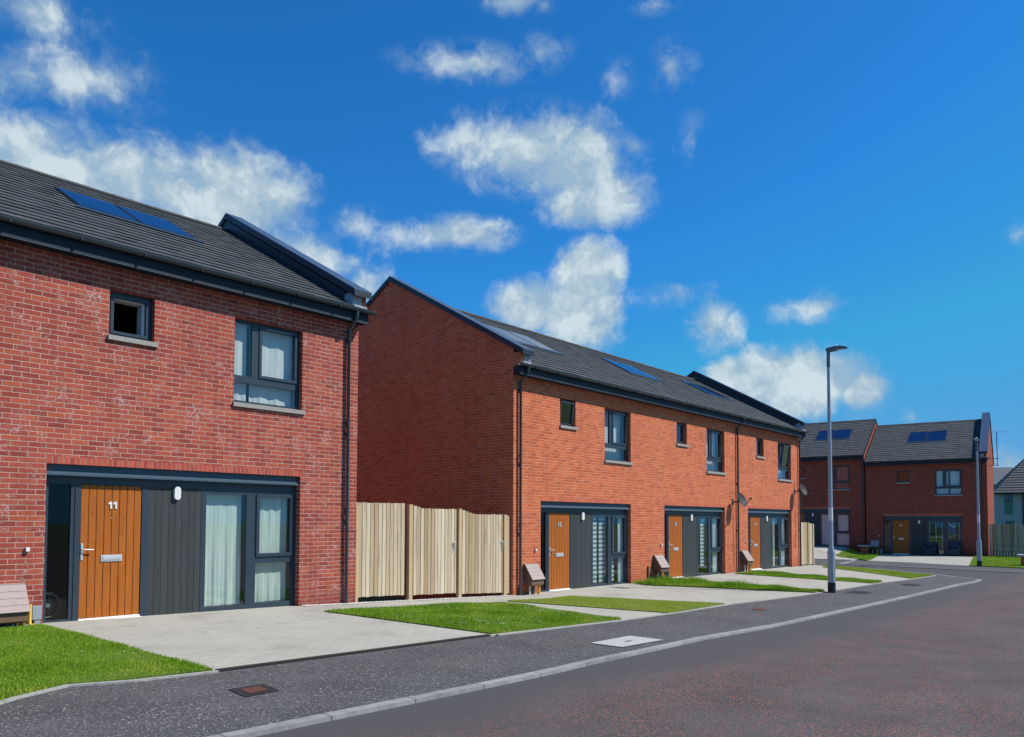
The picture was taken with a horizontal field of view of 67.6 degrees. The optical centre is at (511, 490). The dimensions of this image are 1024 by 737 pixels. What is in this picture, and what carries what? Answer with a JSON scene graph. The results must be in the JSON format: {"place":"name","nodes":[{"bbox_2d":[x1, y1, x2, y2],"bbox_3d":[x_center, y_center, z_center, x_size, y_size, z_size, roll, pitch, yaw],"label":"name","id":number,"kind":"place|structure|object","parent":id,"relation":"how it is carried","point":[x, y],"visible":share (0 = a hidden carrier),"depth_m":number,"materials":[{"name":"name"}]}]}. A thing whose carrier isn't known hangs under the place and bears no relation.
{"place":"outdoors","nodes":[
{"label":"outdoors","id":0,"kind":"place"},
{"bbox_2d":[0,624,212,699],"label":"lawn","id":1,"kind":"structure","parent":0,"point":[129,678],"depth_m":7.85,"materials":[{"name":"green plant"}]},
{"bbox_2d":[324,602,620,633],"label":"lawn","id":2,"kind":"structure","parent":0,"point":[548,626],"depth_m":12.46,"materials":[{"name":"green plant"}]},
{"bbox_2d":[42,565,912,672],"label":"driveway","id":3,"kind":"structure","parent":0,"point":[214,640],"depth_m":11.32,"materials":[{"name":"grey concrete"}]},
{"bbox_2d":[215,634,490,671],"bbox_3d":[-1.710,1.989,9.534,0.075,0.104,4.150,-2,-3,41],"label":"drain channel","id":4,"kind":"object","parent":3,"relation":"on","point":[331,655],"visible":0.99,"depth_m":9.15,"materials":[{"name":"grey concrete"}]},
{"bbox_2d":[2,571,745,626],"bbox_3d":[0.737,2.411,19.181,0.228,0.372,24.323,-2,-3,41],"label":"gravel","id":5,"kind":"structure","parent":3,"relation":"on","point":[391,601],"depth_m":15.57,"materials":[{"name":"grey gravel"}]},
{"bbox_2d":[28,604,33,624],"bbox_3d":[-6.693,1.755,10.680,0.118,0.336,0.068,2,-3,-32],"label":"gas pipe","id":6,"kind":"object","parent":5,"relation":"on","point":[30,617],"visible":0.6,"depth_m":10.66,"materials":[{"name":"yellow plastic"}]},
{"bbox_2d":[355,502,412,601],"bbox_3d":[-2.641,1.448,15.652,0.092,2.391,1.525,-2,-3,41],"label":"fence panel","id":7,"kind":"object","parent":3,"relation":"on","point":[380,535],"visible":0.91,"depth_m":15.63,"materials":[{"name":"beige wood"}]},
{"bbox_2d":[412,506,461,597],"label":"timber gate","id":8,"kind":"structure","parent":3,"relation":"on","point":[437,549],"depth_m":16.75,"materials":[{"name":"wood"}]},
{"bbox_2d":[462,510,506,594],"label":"timber gate","id":9,"kind":"structure","parent":3,"relation":"on","point":[484,553],"depth_m":17.86,"materials":[{"name":"wood"}]},
{"bbox_2d":[647,566,649,577],"bbox_3d":[4.117,2.578,23.073,0.049,0.580,0.050,-2,-3,41],"label":"marker post","id":10,"kind":"object","parent":3,"relation":"on","point":[648,571],"visible":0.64,"depth_m":23.07,"materials":[{"name":"brown wood"}]},
{"bbox_2d":[0,565,976,736],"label":"footway","id":11,"kind":"structure","parent":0,"point":[204,705],"depth_m":7.81,"materials":[{"name":"asphalt"}]},
{"bbox_2d":[0,670,218,704],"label":"edging","id":12,"kind":"object","parent":11,"relation":"on","point":[10,699],"visible":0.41,"depth_m":7.21,"materials":[{"name":"concrete"}]},
{"bbox_2d":[228,684,277,696],"bbox_3d":[-2.408,1.868,7.160,0.380,0.015,0.400,-2,-3,41],"label":"stopcock cover","id":13,"kind":"object","parent":11,"relation":"on","point":[246,691],"visible":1,"depth_m":7.15,"materials":[{"name":"metal"}]},
{"bbox_2d":[592,636,661,646],"bbox_3d":[1.683,2.186,11.083,0.546,0.059,1.242,-2,-3,36],"label":"manhole cover","id":14,"kind":"object","parent":11,"relation":"on","point":[626,641],"visible":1,"depth_m":11.07,"materials":[{"name":"stone"}]},
{"bbox_2d":[671,603,732,613],"bbox_3d":[4.118,2.590,16.509,0.055,0.115,2.731,-2,-3,43],"label":"edging","id":15,"kind":"object","parent":11,"relation":"on","point":[701,608],"visible":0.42,"depth_m":16.45,"materials":[{"name":"concrete"}]},
{"bbox_2d":[732,575,935,603],"bbox_3d":[10.122,2.883,22.533,0.251,0.144,14.289,-2,-3,45],"label":"edging","id":16,"kind":"object","parent":11,"relation":"on","point":[827,591],"visible":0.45,"depth_m":20.63,"materials":[{"name":"concrete"}]},
{"bbox_2d":[826,345,847,592],"bbox_3d":[8.850,-0.461,20.772,0.614,7.068,0.207,-2,-3,41],"label":"street lamp","id":17,"kind":"object","parent":11,"relation":"on","point":[831,569],"visible":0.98,"depth_m":20.84,"materials":[{"name":"metal"}]},
{"bbox_2d":[832,558,835,575],"bbox_3d":[8.722,2.072,20.711,0.090,0.500,0.013,1,-2,-19],"label":"access door","id":18,"kind":"structure","parent":17,"relation":"in","point":[833,559],"depth_m":20.70,"materials":[{"name":"metal"}]},
{"bbox_2d":[848,590,869,593],"bbox_3d":[9.562,2.792,21.023,0.520,0.014,0.750,-2,-3,41],"label":"manhole cover","id":19,"kind":"object","parent":11,"relation":"on","point":[863,592],"visible":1,"depth_m":20.93,"materials":[{"name":"metal"}]},
{"bbox_2d":[0,0,1023,467],"label":"sky","id":20,"kind":"structure","parent":0,"point":[733,193],"materials":[{"name":"blue"}]},
{"bbox_2d":[96,548,1019,617],"bbox_3d":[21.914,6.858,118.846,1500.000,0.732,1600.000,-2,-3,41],"label":"ground","id":21,"kind":"structure","parent":0,"point":[375,598],"depth_m":20.66,"materials":[{"name":"green plant"}]},
{"bbox_2d":[0,159,376,625],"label":"brick house","id":22,"kind":"structure","parent":21,"relation":"on","point":[133,432],"depth_m":12.41,"materials":[{"name":"brick"}]},
{"bbox_2d":[0,583,29,626],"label":"meter box","id":23,"kind":"object","parent":22,"relation":"attached to","point":[14,605],"visible":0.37,"depth_m":10.44,"materials":[{"name":"wood"}]},
{"bbox_2d":[32,606,41,623],"bbox_3d":[-6.713,1.792,10.787,0.069,0.320,0.120,-2,-3,41],"label":"cable box","id":24,"kind":"object","parent":22,"relation":"attached to","point":[36,614],"visible":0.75,"depth_m":10.77,"materials":[{"name":"grey plastic"}]},
{"bbox_2d":[45,592,61,619],"bbox_3d":[-6.822,1.690,11.221,0.060,0.408,0.408,-2,-3,41],"label":"bicycle wheel","id":25,"kind":"object","parent":22,"relation":"in","point":[60,606],"visible":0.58,"depth_m":11.28,"materials":[{"name":"rubber"}]},
{"bbox_2d":[78,485,141,620],"bbox_3d":[-6.138,1.023,11.714,0.150,2.196,0.888,-2,-3,41],"label":"door","id":26,"kind":"structure","parent":22,"relation":"in","point":[110,529],"depth_m":11.72,"materials":[{"name":"brown wood"}]},
{"bbox_2d":[108,290,158,347],"bbox_3d":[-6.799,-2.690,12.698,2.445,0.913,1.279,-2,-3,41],"label":"window","id":27,"kind":"structure","parent":22,"relation":"in","point":[130,317],"depth_m":12.18,"materials":[{"name":"paint"}]},
{"bbox_2d":[135,486,295,611],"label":"window","id":28,"kind":"structure","parent":22,"relation":"in","point":[250,499],"depth_m":13.54,"materials":[{"name":"paint"}]},
{"bbox_2d":[204,494,240,606],"bbox_3d":[-5.039,0.945,13.183,0.039,2.060,0.770,-2,-3,41],"label":"curtain","id":29,"kind":"object","parent":22,"relation":"hanging from","point":[223,550],"visible":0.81,"depth_m":13.23,"materials":[{"name":"white fabric"}]},
{"bbox_2d":[234,322,246,400],"bbox_3d":[-4.883,-2.257,13.431,0.024,1.600,0.460,-2,-3,41],"label":"curtain","id":30,"kind":"object","parent":22,"relation":"hanging from","point":[240,356],"visible":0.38,"depth_m":13.52,"materials":[{"name":"white fabric"}]},
{"bbox_2d":[243,497,286,601],"bbox_3d":[-4.465,0.973,13.843,0.035,2.060,0.840,-2,-3,41],"label":"curtain","id":31,"kind":"object","parent":22,"relation":"hanging from","point":[269,581],"visible":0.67,"depth_m":13.93,"materials":[{"name":"white fabric"}]},
{"bbox_2d":[232,318,305,414],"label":"window","id":32,"kind":"structure","parent":22,"relation":"in","point":[253,347],"depth_m":13.78,"materials":[{"name":"paint"}]},
{"bbox_2d":[249,326,291,406],"bbox_3d":[-4.411,-2.233,13.981,0.038,1.600,0.850,-2,-3,41],"label":"curtain","id":33,"kind":"object","parent":22,"relation":"hanging from","point":[276,354],"visible":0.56,"depth_m":14.04,"materials":[{"name":"white fabric"}]},
{"bbox_2d":[292,369,294,406],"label":"curtain","id":34,"kind":"object","parent":22,"relation":"hanging from","point":[292,392],"visible":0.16,"depth_m":14.33,"materials":[{"name":"grey fabric"}]},
{"bbox_2d":[357,276,656,598],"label":"brick house","id":35,"kind":"structure","parent":21,"relation":"on","point":[468,411],"depth_m":20.62,"materials":[{"name":"brick"}]},
{"bbox_2d":[507,516,509,593],"bbox_3d":[-0.103,1.552,18.532,0.071,1.874,0.115,-2,-3,41],"label":"fence post","id":36,"kind":"object","parent":35,"relation":"attached to","point":[508,554],"visible":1,"depth_m":18.50,"materials":[{"name":"beige wood"}]},
{"bbox_2d":[523,563,544,594],"bbox_3d":[0.550,2.271,18.835,0.312,0.925,0.490,-2,-3,41],"label":"meter box","id":37,"kind":"object","parent":35,"relation":"attached to","point":[533,576],"visible":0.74,"depth_m":18.77,"materials":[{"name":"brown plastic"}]},
{"bbox_2d":[549,512,570,590],"bbox_3d":[1.263,1.681,20.094,0.150,2.196,0.888,-2,-3,41],"label":"door","id":38,"kind":"structure","parent":35,"relation":"in","point":[558,522],"depth_m":20.09,"materials":[{"name":"brown wood"}]},
{"bbox_2d":[560,399,577,429],"bbox_3d":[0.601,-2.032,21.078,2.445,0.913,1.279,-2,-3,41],"label":"window","id":39,"kind":"structure","parent":35,"relation":"in","point":[566,407],"depth_m":20.55,"materials":[{"name":"paint"}]},
{"bbox_2d":[553,512,626,586],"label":"window","id":40,"kind":"structure","parent":35,"relation":"in","point":[610,554],"depth_m":22.11,"materials":[{"name":"paint"}]},
{"bbox_2d":[593,516,597,582],"bbox_3d":[2.247,1.631,21.417,0.060,1.910,0.440,-2,-3,41],"label":"striped blind","id":41,"kind":"object","parent":35,"relation":"hanging from","point":[594,549],"visible":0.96,"depth_m":21.52,"materials":[{"name":"white fabric"}]},
{"bbox_2d":[598,516,605,581],"bbox_3d":[2.573,1.648,21.802,0.060,1.910,0.350,-2,-3,41],"label":"striped blind","id":42,"kind":"object","parent":35,"relation":"hanging from","point":[602,548],"visible":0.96,"depth_m":21.81,"materials":[{"name":"white fabric"}]},
{"bbox_2d":[605,412,619,459],"bbox_3d":[2.821,-1.570,22.284,0.036,1.380,1.150,-2,-3,41],"label":"curtain","id":43,"kind":"object","parent":35,"relation":"hanging from","point":[610,453],"visible":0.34,"depth_m":22.51,"materials":[{"name":"white fabric"}]},
{"bbox_2d":[612,518,613,580],"bbox_3d":[2.851,1.661,22.110,0.060,1.910,0.320,-2,-3,41],"label":"striped blind","id":44,"kind":"object","parent":35,"relation":"hanging from","point":[613,558],"visible":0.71,"depth_m":22.20,"materials":[{"name":"white fabric"}]},
{"bbox_2d":[604,408,632,464],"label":"window","id":45,"kind":"structure","parent":35,"relation":"in","point":[623,445],"depth_m":22.35,"materials":[{"name":"paint"}]},
{"bbox_2d":[618,518,622,581],"bbox_3d":[3.180,1.691,22.445,0.031,1.960,0.260,-2,-3,41],"label":"curtain","id":46,"kind":"object","parent":35,"relation":"hanging from","point":[620,548],"visible":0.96,"depth_m":22.45,"materials":[{"name":"white fabric"}]},
{"bbox_2d":[530,330,744,579],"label":"brick house","id":47,"kind":"structure","parent":21,"relation":"on","point":[686,490],"depth_m":25.46,"materials":[{"name":"brick"}]},
{"bbox_2d":[653,555,669,578],"bbox_3d":[4.577,2.440,23.401,0.312,0.925,0.490,-2,-3,41],"label":"meter box","id":48,"kind":"object","parent":47,"relation":"attached to","point":[660,565],"visible":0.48,"depth_m":23.31,"materials":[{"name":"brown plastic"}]},
{"bbox_2d":[669,515,683,577],"bbox_3d":[5.303,1.880,24.675,0.150,2.196,0.888,-2,-3,41],"label":"door","id":49,"kind":"structure","parent":47,"relation":"in","point":[675,521],"depth_m":24.69,"materials":[{"name":"brown wood"}]},
{"bbox_2d":[676,422,688,446],"bbox_3d":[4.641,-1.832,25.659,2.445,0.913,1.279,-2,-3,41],"label":"window","id":50,"kind":"structure","parent":47,"relation":"in","point":[680,426],"depth_m":25.14,"materials":[{"name":"paint"}]},
{"bbox_2d":[669,514,721,576],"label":"window","id":51,"kind":"structure","parent":47,"relation":"in","point":[707,569],"depth_m":27.03,"materials":[{"name":"paint"}]},
{"bbox_2d":[699,519,704,565],"bbox_3d":[6.550,1.794,26.314,0.060,1.610,0.300,-2,-3,41],"label":"striped blind","id":52,"kind":"object","parent":47,"relation":"hanging from","point":[702,561],"visible":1,"depth_m":26.30,"materials":[{"name":"white fabric"}]},
{"bbox_2d":[706,432,714,470],"bbox_3d":[6.862,-1.370,26.864,0.037,1.380,1.150,-2,-3,41],"label":"window glass","id":53,"kind":"object","parent":47,"relation":"hanging from","point":[710,465],"visible":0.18,"depth_m":27.18,"materials":[{"name":"blue glass"}]},
{"bbox_2d":[712,519,716,571],"bbox_3d":[7.154,1.888,26.964,0.036,1.960,0.360,-2,-3,41],"label":"curtain","id":54,"kind":"object","parent":47,"relation":"hanging from","point":[714,532],"visible":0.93,"depth_m":26.95,"materials":[{"name":"white fabric"}]},
{"bbox_2d":[706,428,725,474],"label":"window","id":55,"kind":"structure","parent":47,"relation":"in","point":[717,459],"depth_m":26.98,"materials":[{"name":"paint"}]},
{"bbox_2d":[732,493,751,542],"bbox_3d":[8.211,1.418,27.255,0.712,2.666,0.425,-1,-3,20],"label":"satellite dish","id":56,"kind":"object","parent":47,"relation":"attached to","point":[742,500],"visible":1,"depth_m":27.41,"materials":[{"name":"black paint"}]},
{"bbox_2d":[628,359,808,571],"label":"brick house","id":57,"kind":"structure","parent":21,"relation":"on","point":[764,432],"depth_m":30.39,"materials":[{"name":"brick"}]},
{"bbox_2d":[740,550,753,571],"bbox_3d":[8.609,2.660,27.972,0.312,0.925,0.490,-2,-3,41],"label":"meter box","id":58,"kind":"object","parent":57,"relation":"attached to","point":[746,558],"visible":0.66,"depth_m":27.89,"materials":[{"name":"brown plastic"}]},
{"bbox_2d":[750,516,762,570],"bbox_3d":[9.331,2.080,29.242,0.150,2.196,0.888,-2,-3,41],"label":"door","id":59,"kind":"structure","parent":57,"relation":"in","point":[755,520],"depth_m":29.28,"materials":[{"name":"brown wood"}]},
{"bbox_2d":[756,438,764,458],"bbox_3d":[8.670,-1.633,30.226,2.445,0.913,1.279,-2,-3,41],"label":"window","id":60,"kind":"structure","parent":57,"relation":"in","point":[758,441],"depth_m":29.71,"materials":[{"name":"paint"}]},
{"bbox_2d":[755,516,788,568],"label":"window","id":61,"kind":"structure","parent":57,"relation":"in","point":[777,519],"depth_m":31.58,"materials":[{"name":"paint"}]},
{"bbox_2d":[772,519,774,565],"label":"curtain","id":62,"kind":"object","parent":57,"relation":"hanging from","point":[773,537],"visible":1,"depth_m":30.80,"materials":[{"name":"white fabric"}]},
{"bbox_2d":[778,446,782,477],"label":"curtain","id":63,"kind":"object","parent":57,"relation":"hanging from","point":[780,474],"visible":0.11,"depth_m":31.75,"materials":[{"name":"white fabric"}]},
{"bbox_2d":[781,519,784,564],"bbox_3d":[11.072,2.092,31.408,0.050,1.940,0.630,-2,-3,41],"label":"curtain","id":64,"kind":"object","parent":57,"relation":"hanging from","point":[783,555],"visible":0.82,"depth_m":31.53,"materials":[{"name":"white fabric"}]},
{"bbox_2d":[778,443,792,481],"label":"window","id":65,"kind":"structure","parent":57,"relation":"in","point":[785,455],"depth_m":31.66,"materials":[{"name":"paint"}]},
{"bbox_2d":[794,484,811,531],"bbox_3d":[12.067,1.049,31.648,0.712,2.666,0.425,-1,-3,20],"label":"satellite dish","id":66,"kind":"object","parent":57,"relation":"attached to","point":[803,489],"visible":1,"depth_m":31.79,"materials":[{"name":"black paint"}]},
{"bbox_2d":[801,522,813,564],"bbox_3d":[11.757,2.417,33.792,2.560,2.026,1.730,-2,-3,41],"label":"fence panel","id":67,"kind":"object","parent":21,"relation":"on","point":[807,537],"visible":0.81,"depth_m":33.09,"materials":[{"name":"beige wood"}]},
{"bbox_2d":[799,419,877,551],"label":"brick house","id":68,"kind":"structure","parent":21,"relation":"on","point":[851,440],"depth_m":48.84,"materials":[{"name":"brick"}]},
{"bbox_2d":[800,467,804,478],"bbox_3d":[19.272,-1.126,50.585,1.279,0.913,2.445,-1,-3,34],"label":"window","id":69,"kind":"structure","parent":68,"relation":"in","point":[801,468],"depth_m":49.63,"materials":[{"name":"glass"}]},
{"bbox_2d":[821,514,833,544],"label":"curtain","id":70,"kind":"object","parent":68,"relation":"hanging from","point":[825,530],"visible":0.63,"depth_m":48.78,"materials":[{"name":"white fabric"}]},
{"bbox_2d":[820,513,849,547],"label":"window","id":71,"kind":"structure","parent":68,"relation":"in","point":[836,531],"depth_m":48.33,"materials":[{"name":"glass"}]},
{"bbox_2d":[826,465,850,490],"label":"window","id":72,"kind":"structure","parent":68,"relation":"in","point":[834,468],"depth_m":48.45,"materials":[{"name":"paint"}]},
{"bbox_2d":[836,467,847,487],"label":"window glass","id":73,"kind":"object","parent":68,"relation":"hanging from","point":[844,475],"visible":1,"depth_m":48.32,"materials":[{"name":"clear glass"}]},
{"bbox_2d":[837,515,848,544],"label":"curtain","id":74,"kind":"object","parent":68,"relation":"hanging from","point":[842,539],"visible":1,"depth_m":48.22,"materials":[{"name":"white fabric"}]},
{"bbox_2d":[857,545,870,553],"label":"brick pier","id":75,"kind":"structure","parent":21,"relation":"on","point":[864,548],"depth_m":46.55,"materials":[{"name":"brick"}]},
{"bbox_2d":[864,412,994,555],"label":"brick house","id":76,"kind":"structure","parent":21,"relation":"on","point":[910,510],"depth_m":46.14,"materials":[{"name":"brick"}]},
{"bbox_2d":[870,540,879,552],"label":"meter box","id":77,"kind":"object","parent":76,"relation":"attached to","point":[874,544],"visible":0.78,"depth_m":46.75,"materials":[{"name":"white plastic"}]},
{"bbox_2d":[893,520,909,554],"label":"door","id":78,"kind":"structure","parent":76,"relation":"in","point":[900,527],"depth_m":46.27,"materials":[{"name":"brown wood"}]},
{"bbox_2d":[896,471,909,483],"bbox_3d":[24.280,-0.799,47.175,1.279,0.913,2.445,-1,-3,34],"label":"window","id":79,"kind":"structure","parent":76,"relation":"in","point":[902,476],"depth_m":46.46,"materials":[{"name":"paint"}]},
{"bbox_2d":[936,471,947,493],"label":"curtain","id":80,"kind":"object","parent":76,"relation":"hanging from","point":[939,476],"visible":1,"depth_m":45.26,"materials":[{"name":"white fabric"}]},
{"bbox_2d":[927,520,962,555],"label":"window","id":81,"kind":"structure","parent":76,"relation":"in","point":[936,528],"depth_m":47.33,"materials":[{"name":"paint"}]},
{"bbox_2d":[935,469,962,495],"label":"window","id":82,"kind":"structure","parent":76,"relation":"in","point":[949,486],"depth_m":45.02,"materials":[{"name":"paint"}]},
{"bbox_2d":[948,523,954,533],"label":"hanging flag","id":83,"kind":"object","parent":76,"relation":"hanging from","point":[950,530],"visible":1,"depth_m":44.84,"materials":[{"name":"blue fabric"}]},
{"bbox_2d":[950,471,960,493],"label":"curtain","id":84,"kind":"object","parent":76,"relation":"hanging from","point":[954,477],"visible":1,"depth_m":44.85,"materials":[{"name":"white fabric"}]},
{"bbox_2d":[988,431,1005,465],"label":"television aerial","id":85,"kind":"object","parent":76,"relation":"attached to","point":[997,458],"visible":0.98,"depth_m":45.43,"materials":[{"name":"metal"}]},
{"bbox_2d":[993,467,1012,484],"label":"rendered house","id":86,"kind":"structure","parent":21,"relation":"on","point":[999,473],"depth_m":91.38,"materials":[{"name":"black paint"}]},
{"bbox_2d":[994,459,1023,535],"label":"rendered house","id":87,"kind":"structure","parent":21,"relation":"on","point":[1009,498],"depth_m":71.58,"materials":[{"name":"paint"}]},
{"bbox_2d":[1004,494,1012,501],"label":"window","id":88,"kind":"structure","parent":87,"relation":"in","point":[1007,497],"depth_m":72.16,"materials":[{"name":"glass"}]},
{"bbox_2d":[507,596,724,612],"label":"lawn","id":89,"kind":"structure","parent":0,"point":[689,605],"depth_m":16.67,"materials":[{"name":"green plant"}]},
{"bbox_2d":[256,560,1023,736],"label":"road","id":90,"kind":"structure","parent":0,"point":[948,662],"depth_m":7.95,"materials":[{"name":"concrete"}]},
{"bbox_2d":[496,619,625,635],"bbox_3d":[0.919,2.272,12.524,0.055,0.236,3.614,-2,-3,39],"label":"edging","id":91,"kind":"object","parent":90,"relation":"on","point":[558,627],"visible":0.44,"depth_m":12.26,"materials":[{"name":"concrete"}]},
{"bbox_2d":[207,564,981,736],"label":"kerb","id":92,"kind":"structure","parent":90,"relation":"on","point":[309,720],"depth_m":7.80,"materials":[{"name":"concrete"}]},
{"bbox_2d":[625,613,670,620],"bbox_3d":[2.621,2.469,14.715,0.055,0.172,1.949,-2,-3,36],"label":"edging","id":93,"kind":"object","parent":90,"relation":"on","point":[647,616],"visible":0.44,"depth_m":14.63,"materials":[{"name":"concrete"}]},
{"bbox_2d":[842,564,1023,572],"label":"kerb","id":94,"kind":"structure","parent":90,"relation":"on","point":[936,568],"depth_m":31.32,"materials":[{"name":"concrete"}]},
{"bbox_2d":[637,583,824,592],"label":"lawn","id":95,"kind":"structure","parent":0,"point":[738,588],"depth_m":21.05,"materials":[{"name":"green plant"}]},
{"bbox_2d":[743,574,879,583],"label":"lawn","id":96,"kind":"structure","parent":0,"point":[804,578],"depth_m":25.34,"materials":[{"name":"green plant"}]},
{"bbox_2d":[814,559,850,564],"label":"footway","id":97,"kind":"structure","parent":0,"point":[820,561],"depth_m":37.63,"materials":[{"name":"concrete"}]},
{"bbox_2d":[814,546,857,559],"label":"driveway","id":98,"kind":"structure","parent":0,"point":[820,552],"depth_m":43.97,"materials":[{"name":"grey concrete"}]},
{"bbox_2d":[835,549,881,560],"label":"lawn","id":99,"kind":"structure","parent":0,"point":[840,555],"depth_m":42.87,"materials":[{"name":"green plant"}]},
{"bbox_2d":[825,567,931,578],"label":"lawn","id":100,"kind":"structure","parent":0,"point":[880,574],"depth_m":28.03,"materials":[{"name":"green plant"}]},
{"bbox_2d":[869,554,973,565],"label":"driveway","id":101,"kind":"structure","parent":0,"point":[948,560],"depth_m":39.98,"materials":[{"name":"grey concrete"}]},
{"bbox_2d":[923,542,936,555],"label":"armchair","id":102,"kind":"object","parent":101,"relation":"on","point":[929,548],"visible":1,"depth_m":44.86,"materials":[{"name":"wicker"}]},
{"bbox_2d":[947,542,960,555],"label":"armchair","id":103,"kind":"object","parent":101,"relation":"on","point":[953,548],"visible":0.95,"depth_m":44.19,"materials":[{"name":"wicker"}]},
{"bbox_2d":[846,561,1023,571],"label":"footway","id":104,"kind":"structure","parent":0,"point":[901,564],"depth_m":33.46,"materials":[{"name":"concrete"}]},
{"bbox_2d":[974,437,981,566],"bbox_3d":[20.366,0.658,33.452,0.224,5.998,0.618,-2,-3,41],"label":"street lamp","id":105,"kind":"object","parent":104,"relation":"on","point":[979,544],"visible":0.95,"depth_m":33.55,"materials":[{"name":"metal"}]},
{"bbox_2d":[970,556,1023,568],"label":"lawn","id":106,"kind":"structure","parent":0,"point":[998,566],"depth_m":33.13,"materials":[{"name":"green plant"}]},
{"bbox_2d":[0,549,1023,699],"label":"grass","id":107,"kind":"structure","parent":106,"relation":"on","point":[13,666],"depth_m":12.15,"materials":[{"name":"green plant"}]},
{"bbox_2d":[989,523,1023,556],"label":"fence panel","id":108,"kind":"object","parent":106,"relation":"on","point":[1003,538],"visible":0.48,"depth_m":43.15,"materials":[{"name":"beige wood"}]},
{"bbox_2d":[1017,554,1023,565],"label":"brick pier","id":109,"kind":"structure","parent":106,"relation":"on","point":[1022,558],"depth_m":33.60,"materials":[{"name":"brick"}]}
]}

